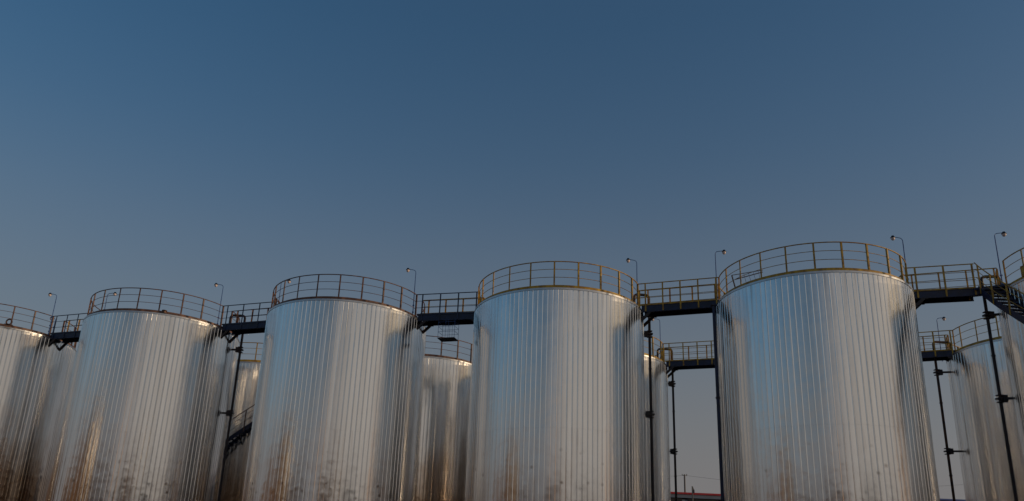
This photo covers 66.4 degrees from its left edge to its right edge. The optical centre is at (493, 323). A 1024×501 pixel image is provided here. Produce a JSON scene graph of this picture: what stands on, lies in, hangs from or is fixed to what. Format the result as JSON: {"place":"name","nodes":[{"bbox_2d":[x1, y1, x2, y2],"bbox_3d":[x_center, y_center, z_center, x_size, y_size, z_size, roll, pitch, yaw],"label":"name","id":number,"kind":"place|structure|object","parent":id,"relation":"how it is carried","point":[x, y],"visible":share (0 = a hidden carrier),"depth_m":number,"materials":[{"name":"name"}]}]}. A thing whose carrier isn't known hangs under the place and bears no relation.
{"place":"outdoors","nodes":[
{"label":"outdoors","id":0,"kind":"place"},
{"bbox_2d":[0,0,1023,499],"label":"sky","id":1,"kind":"structure","parent":0,"point":[246,147],"materials":[{"name":"blue"}]},
{"bbox_2d":[671,492,724,500],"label":"shed","id":2,"kind":"structure","parent":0,"point":[684,496],"depth_m":68.67,"materials":[{"name":"grey metal"}]},
{"bbox_2d":[688,499,715,500],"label":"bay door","id":3,"kind":"structure","parent":2,"relation":"in","point":[688,499],"depth_m":68.71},
{"bbox_2d":[940,499,965,500],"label":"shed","id":4,"kind":"structure","parent":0,"point":[951,500],"depth_m":70.74,"materials":[{"name":"grey metal"}]},
{"label":"ground","id":5,"kind":"structure","parent":0,"visible":0},
{"bbox_2d":[0,303,76,500],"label":"storage tank","id":6,"kind":"object","parent":5,"relation":"on","point":[35,374],"visible":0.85,"depth_m":37.23,"materials":[{"name":"metal"}]},
{"bbox_2d":[48,293,56,334],"bbox_3d":[-22.039,-0.497,38.748,0.470,2.195,0.170,2,-18,0],"label":"gooseneck lamp","id":7,"kind":"object","parent":6,"relation":"on","point":[49,294],"visible":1,"depth_m":38.78,"materials":[{"name":"grey metal"}]},
{"bbox_2d":[48,313,111,350],"bbox_3d":[-20.194,0.376,38.336,3.362,1.608,0.791,-4,-19,19],"label":"footbridge","id":8,"kind":"object","parent":6,"relation":"attached to","point":[66,337],"visible":0.5,"depth_m":38.30,"materials":[{"name":"black metal"}]},
{"bbox_2d":[45,287,239,500],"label":"storage tank","id":9,"kind":"object","parent":5,"relation":"on","point":[148,401],"visible":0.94,"depth_m":33.17,"materials":[{"name":"metal"}]},
{"bbox_2d":[214,283,223,323],"bbox_3d":[-12.905,-0.860,36.365,0.470,2.195,0.170,2,-18,0],"label":"gooseneck lamp","id":10,"kind":"object","parent":9,"relation":"attached to","point":[215,284],"visible":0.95,"depth_m":36.48,"materials":[{"name":"grey metal"}]},
{"bbox_2d":[217,314,245,500],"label":"riser pipe","id":11,"kind":"object","parent":9,"relation":"attached to","point":[238,349],"visible":0.81,"depth_m":35.58,"materials":[{"name":"metal"}]},
{"bbox_2d":[221,301,277,342],"bbox_3d":[-10.917,-0.062,35.696,3.152,1.608,0.791,-4,-19,19],"label":"footbridge","id":12,"kind":"object","parent":9,"relation":"attached to","point":[236,329],"visible":0.69,"depth_m":35.63,"materials":[{"name":"black metal"}]},
{"bbox_2d":[217,342,262,500],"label":"storage tank","id":13,"kind":"object","parent":5,"relation":"on","point":[237,451],"visible":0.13,"depth_m":40.39,"materials":[{"name":"metal"}]},
{"bbox_2d":[224,404,254,450],"bbox_3d":[-14.004,7.716,41.707,8.470,12.984,5.051,-8,-20,30],"label":"winding stair","id":14,"kind":"object","parent":13,"relation":"attached to","point":[244,430],"visible":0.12,"depth_m":39.76,"materials":[{"name":"black metal"}]},
{"bbox_2d":[242,274,425,500],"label":"storage tank","id":15,"kind":"object","parent":5,"relation":"on","point":[337,411],"visible":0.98,"depth_m":30.50,"materials":[{"name":"metal"}]},
{"bbox_2d":[406,268,415,313],"bbox_3d":[-3.595,-1.363,33.515,0.470,2.195,0.170,2,-18,0],"label":"gooseneck lamp","id":16,"kind":"object","parent":15,"relation":"attached to","point":[407,269],"visible":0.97,"depth_m":33.61,"materials":[{"name":"grey metal"}]},
{"bbox_2d":[416,291,481,333],"bbox_3d":[-1.816,-0.441,33.264,2.910,1.608,0.790,-2,-18,14],"label":"footbridge","id":17,"kind":"object","parent":15,"relation":"attached to","point":[430,320],"visible":0.76,"depth_m":33.09,"materials":[{"name":"black metal"}]},
{"bbox_2d":[437,321,458,341],"bbox_3d":[-1.894,0.277,32.777,0.740,0.815,0.520,-3,-18,16],"label":"hanging cage","id":18,"kind":"object","parent":17,"relation":"hanging from","point":[446,339],"visible":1,"depth_m":32.66,"materials":[{"name":"paint"}]},
{"bbox_2d":[414,335,472,500],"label":"storage tank","id":19,"kind":"object","parent":5,"relation":"on","point":[441,467],"visible":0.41,"depth_m":38.18,"materials":[{"name":"silver metal"}]},
{"bbox_2d":[465,261,645,500],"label":"storage tank","id":20,"kind":"object","parent":5,"relation":"on","point":[557,402],"visible":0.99,"depth_m":28.21,"materials":[{"name":"metal"}]},
{"bbox_2d":[626,258,637,298],"bbox_3d":[5.575,-1.615,31.475,0.470,2.195,0.170,2,-18,0],"label":"gooseneck lamp","id":21,"kind":"object","parent":20,"relation":"attached to","point":[628,260],"visible":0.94,"depth_m":31.71,"materials":[{"name":"grey metal"}]},
{"bbox_2d":[633,293,654,500],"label":"riser pipe","id":22,"kind":"object","parent":20,"relation":"attached to","point":[648,334],"visible":0.73,"depth_m":30.75,"materials":[{"name":"metal"}]},
{"bbox_2d":[638,277,718,326],"bbox_3d":[7.366,-0.837,30.768,3.276,1.608,0.790,-4,-19,20],"label":"footbridge","id":23,"kind":"object","parent":20,"relation":"attached to","point":[652,311],"visible":0.85,"depth_m":30.69,"materials":[{"name":"black metal"}]},
{"bbox_2d":[715,250,725,299],"bbox_3d":[8.818,-1.856,30.274,0.470,2.195,0.170,2,-18,0],"label":"gooseneck lamp","id":24,"kind":"object","parent":23,"relation":"on","point":[723,251],"visible":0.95,"depth_m":30.42,"materials":[{"name":"grey metal"}]},
{"bbox_2d":[644,336,670,500],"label":"storage tank","id":25,"kind":"object","parent":5,"relation":"on","point":[661,459],"visible":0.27,"depth_m":36.71,"materials":[{"name":"metal"}]},
{"bbox_2d":[657,348,677,500],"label":"riser pipe","id":26,"kind":"object","parent":25,"relation":"attached to","point":[673,451],"visible":0.77,"depth_m":38.59,"materials":[{"name":"metal"}]},
{"bbox_2d":[682,474,686,491],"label":"utility pole","id":27,"kind":"object","parent":5,"relation":"on","point":[684,475],"visible":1,"depth_m":87.42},
{"bbox_2d":[710,304,724,500],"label":"support column","id":28,"kind":"structure","parent":5,"relation":"on","point":[713,306],"depth_m":28.46,"materials":[{"name":"black metal"}]},
{"bbox_2d":[716,241,939,500],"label":"storage tank","id":29,"kind":"object","parent":5,"relation":"on","point":[822,391],"visible":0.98,"depth_m":25.64,"materials":[{"name":"metal"}]},
{"bbox_2d":[731,270,762,286],"bbox_3d":[9.422,-1.609,29.040,1.226,0.934,0.134,3,-18,-2],"label":"railing","id":30,"kind":"object","parent":29,"relation":"on","point":[745,276],"visible":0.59,"depth_m":29.07,"materials":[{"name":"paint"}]},
{"bbox_2d":[890,235,908,279],"bbox_3d":[14.768,-2.189,28.416,0.470,2.195,0.170,2,-18,0],"label":"gooseneck lamp","id":31,"kind":"object","parent":29,"relation":"on","point":[892,237],"visible":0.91,"depth_m":28.65,"materials":[{"name":"grey metal"}]},
{"bbox_2d":[907,263,1009,308],"bbox_3d":[16.597,-1.272,28.144,3.185,1.608,0.981,-5,-19,22],"label":"footbridge","id":32,"kind":"object","parent":29,"relation":"attached to","point":[945,294],"visible":0.71,"depth_m":28.09,"materials":[{"name":"black metal"}]},
{"bbox_2d":[994,231,1006,283],"bbox_3d":[18.095,-2.267,27.720,0.470,2.195,0.170,2,-18,0],"label":"gooseneck lamp","id":33,"kind":"object","parent":32,"relation":"on","point":[1003,233],"visible":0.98,"depth_m":27.83,"materials":[{"name":"grey metal"}]},
{"bbox_2d":[946,316,1023,500],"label":"storage tank","id":34,"kind":"object","parent":5,"relation":"on","point":[985,469],"visible":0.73,"depth_m":32.64,"materials":[{"name":"metal"}]},
{"bbox_2d":[936,317,945,349],"bbox_3d":[21.099,0.706,36.670,0.470,2.195,0.170,2,-18,0],"label":"gooseneck lamp","id":35,"kind":"object","parent":34,"relation":"attached to","point":[943,318],"visible":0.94,"depth_m":36.87,"materials":[{"name":"grey metal"}]},
{"bbox_2d":[932,341,961,500],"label":"riser pipe","id":36,"kind":"object","parent":34,"relation":"attached to","point":[938,373],"visible":0.77,"depth_m":34.54,"materials":[{"name":"metal"}]},
{"bbox_2d":[995,247,1023,469],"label":"storage tank","id":37,"kind":"object","parent":5,"relation":"on","point":[1012,331],"visible":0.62,"depth_m":26.54,"materials":[{"name":"metal"}]},
{"bbox_2d":[980,275,1017,500],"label":"riser pipe","id":38,"kind":"object","parent":37,"relation":"attached to","point":[1001,398],"visible":0.83,"depth_m":27.15,"materials":[{"name":"metal"}]},
{"bbox_2d":[974,262,1023,323],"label":"winding stair","id":39,"kind":"object","parent":37,"relation":"attached to","point":[1008,309],"visible":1,"depth_m":26.35,"materials":[{"name":"black metal"}]},
{"bbox_3d":[14.386,6.874,35.572,6.898,12.811,6.898,2,-18,0],"label":"storage tank","id":40,"kind":"object","parent":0,"visible":0},
{"bbox_2d":[663,340,714,377],"bbox_3d":[10.049,1.738,38.512,3.276,1.608,0.790,-4,-19,20],"label":"footbridge","id":41,"kind":"object","parent":40,"relation":"attached to","point":[688,363],"visible":0.71,"depth_m":38.49,"materials":[{"name":"black metal"}]},
{"bbox_2d":[919,330,954,361],"bbox_3d":[19.300,1.265,35.764,3.325,1.608,0.788,-5,-19,22],"label":"footbridge","id":42,"kind":"object","parent":40,"relation":"attached to","point":[939,355],"visible":0.34,"depth_m":35.19,"materials":[{"name":"black metal"}]}
]}

